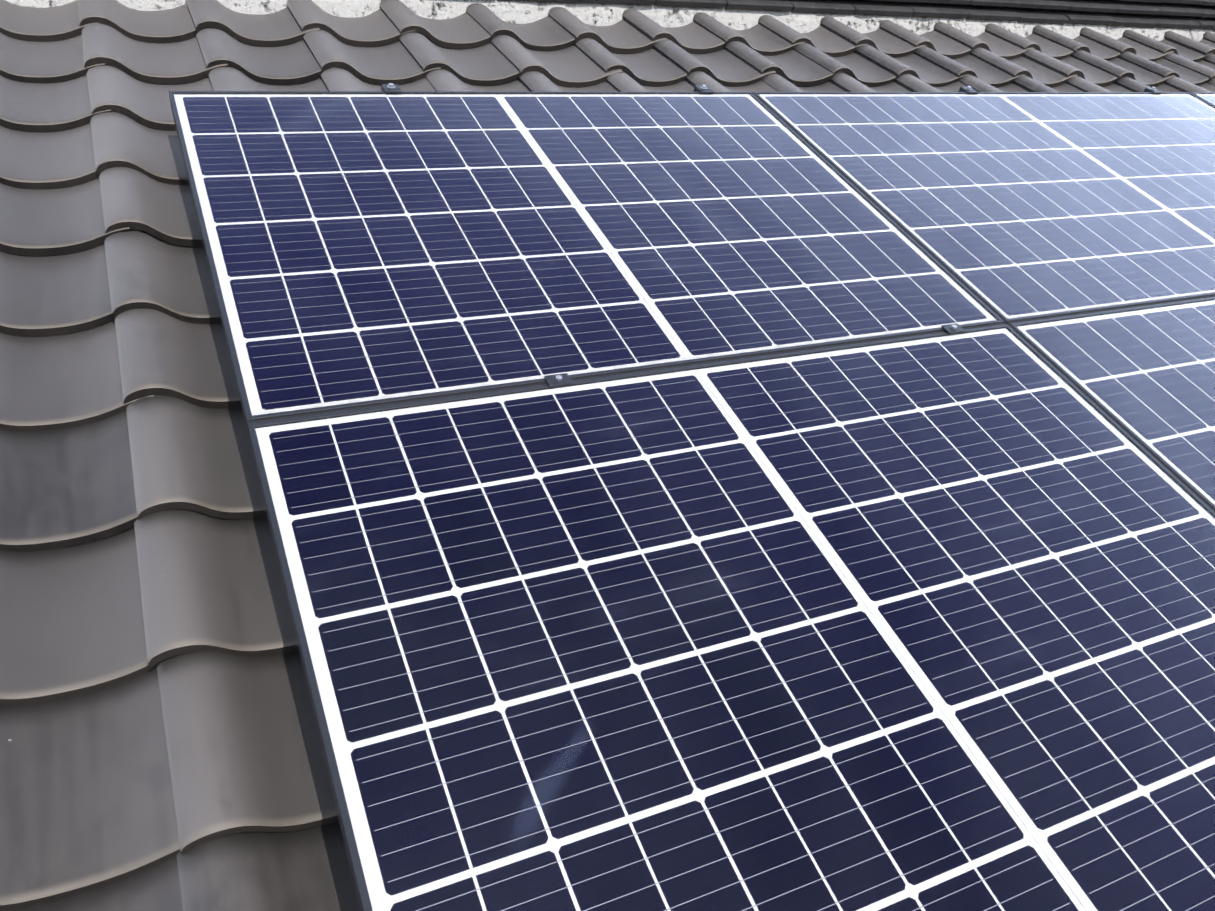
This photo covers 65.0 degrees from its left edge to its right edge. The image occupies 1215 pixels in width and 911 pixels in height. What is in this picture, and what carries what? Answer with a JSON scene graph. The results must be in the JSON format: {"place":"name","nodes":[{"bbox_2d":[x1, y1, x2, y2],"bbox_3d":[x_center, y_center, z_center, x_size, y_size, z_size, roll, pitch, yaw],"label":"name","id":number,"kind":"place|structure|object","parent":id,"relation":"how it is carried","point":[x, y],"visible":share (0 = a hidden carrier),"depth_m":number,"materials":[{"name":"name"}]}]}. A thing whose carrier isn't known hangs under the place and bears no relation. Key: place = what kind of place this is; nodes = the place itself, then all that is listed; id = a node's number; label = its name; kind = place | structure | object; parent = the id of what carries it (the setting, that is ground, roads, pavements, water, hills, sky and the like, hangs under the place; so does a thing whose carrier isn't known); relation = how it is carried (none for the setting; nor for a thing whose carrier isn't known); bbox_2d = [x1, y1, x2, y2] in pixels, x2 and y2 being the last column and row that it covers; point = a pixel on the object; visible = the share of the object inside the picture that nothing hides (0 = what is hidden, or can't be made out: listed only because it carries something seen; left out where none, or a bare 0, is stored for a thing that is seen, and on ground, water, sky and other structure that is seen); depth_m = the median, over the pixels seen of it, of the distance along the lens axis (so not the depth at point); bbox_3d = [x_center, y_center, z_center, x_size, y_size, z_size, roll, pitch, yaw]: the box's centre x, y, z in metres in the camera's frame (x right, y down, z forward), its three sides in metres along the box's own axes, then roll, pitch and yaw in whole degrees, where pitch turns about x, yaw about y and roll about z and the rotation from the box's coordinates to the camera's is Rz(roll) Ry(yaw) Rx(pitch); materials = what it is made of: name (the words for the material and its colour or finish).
{"place":"outdoors","nodes":[
{"label":"outdoors","id":0,"kind":"place"},
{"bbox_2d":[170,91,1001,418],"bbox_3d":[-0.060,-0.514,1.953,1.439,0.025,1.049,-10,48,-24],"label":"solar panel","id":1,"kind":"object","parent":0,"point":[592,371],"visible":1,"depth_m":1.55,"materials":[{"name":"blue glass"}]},
{"bbox_2d":[381,84,1161,386],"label":"panel clamps","id":2,"kind":"object","parent":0,"point":[551,381],"visible":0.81,"depth_m":1.86,"materials":[{"name":"black metal"}]},
{"bbox_2d":[387,83,1155,380],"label":"bolts","id":3,"kind":"object","parent":2,"relation":"attached to","point":[559,377],"visible":1,"depth_m":2.18,"materials":[{"name":"silver metal"}]},
{"bbox_3d":[1.780,-0.141,2.265,9.700,0.048,4.492,-10,47,-24],"label":"roof deck","id":4,"kind":"object","parent":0,"visible":0},
{"bbox_2d":[0,0,1214,910],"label":"roof tiles","id":5,"kind":"object","parent":4,"relation":"on","point":[159,744],"visible":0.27,"depth_m":1.44,"materials":[{"name":"grey tile"}]},
{"bbox_2d":[6,0,1214,41],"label":"ridge plaster","id":6,"kind":"object","parent":5,"relation":"on","point":[588,13],"visible":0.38,"depth_m":3.14,"materials":[{"name":"white concrete"}]},
{"bbox_2d":[511,0,1214,28],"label":"roof ridge","id":7,"kind":"structure","parent":6,"relation":"on","point":[1192,14],"depth_m":3.76,"materials":[{"name":"tile"}]},
{"bbox_2d":[1010,297,1214,509],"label":"solar panel frame","id":8,"kind":"object","parent":5,"relation":"on","point":[1150,449],"visible":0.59,"depth_m":1.86,"materials":[{"name":"metal"}]},
{"bbox_2d":[247,92,1214,511],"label":"module gap strips","id":9,"kind":"object","parent":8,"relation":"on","point":[783,352],"visible":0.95,"depth_m":1.70,"materials":[{"name":"metal"}]},
{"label":"mount rails","id":10,"kind":"object","parent":9,"relation":"attached to","visible":0},
{"bbox_2d":[169,91,1003,435],"bbox_3d":[-0.063,-0.502,1.964,1.440,0.035,1.050,-10,47,-24],"label":"solar panel frame","id":11,"kind":"object","parent":10,"relation":"on","point":[243,397],"visible":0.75,"depth_m":1.71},
{"bbox_2d":[174,93,996,415],"bbox_3d":[-0.060,-0.512,1.954,1.428,0.003,1.038,-10,47,-24],"label":"solar panel","id":12,"kind":"object","parent":11,"relation":"in","point":[374,247],"visible":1,"depth_m":1.85,"materials":[{"name":"blue glass"}]},
{"bbox_2d":[248,324,1214,910],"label":"solar panel frame","id":13,"kind":"object","parent":10,"relation":"on","point":[356,868],"visible":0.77,"depth_m":1.26,"materials":[{"name":"silver metal"}]},
{"bbox_2d":[255,328,1214,910],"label":"solar panel","id":14,"kind":"object","parent":13,"relation":"in","point":[925,624],"visible":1,"depth_m":1.22,"materials":[{"name":"blue glass"}]},
{"bbox_2d":[506,723,594,856],"bbox_3d":[-0.056,0.349,1.027,0.165,0.001,0.145,-10,47,-24],"label":"glass smear","id":15,"kind":"object","parent":14,"relation":"on","point":[545,787],"visible":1,"depth_m":1.02},
{"bbox_2d":[753,92,1214,321],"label":"solar panel frame","id":16,"kind":"object","parent":10,"relation":"on","point":[952,270],"visible":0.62,"depth_m":2.28,"materials":[{"name":"metal"}]},
{"bbox_2d":[759,94,1214,318],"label":"solar panel","id":17,"kind":"object","parent":16,"relation":"in","point":[1007,206],"visible":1,"depth_m":2.46,"materials":[{"name":"blue glass"}]},
{"bbox_2d":[1191,92,1214,105],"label":"solar panel frame","id":18,"kind":"object","parent":10,"relation":"on","point":[1194,93],"visible":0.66,"depth_m":3.30,"materials":[{"name":"metal"}]},
{"bbox_2d":[1196,94,1214,104],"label":"solar panel","id":19,"kind":"object","parent":18,"relation":"in","point":[1210,98],"visible":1,"depth_m":3.30,"materials":[{"name":"glass"}]},
{"bbox_2d":[1016,300,1214,504],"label":"solar panel","id":20,"kind":"object","parent":8,"relation":"in","point":[1147,376],"visible":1,"depth_m":1.88,"materials":[{"name":"blue glass"}]}
]}

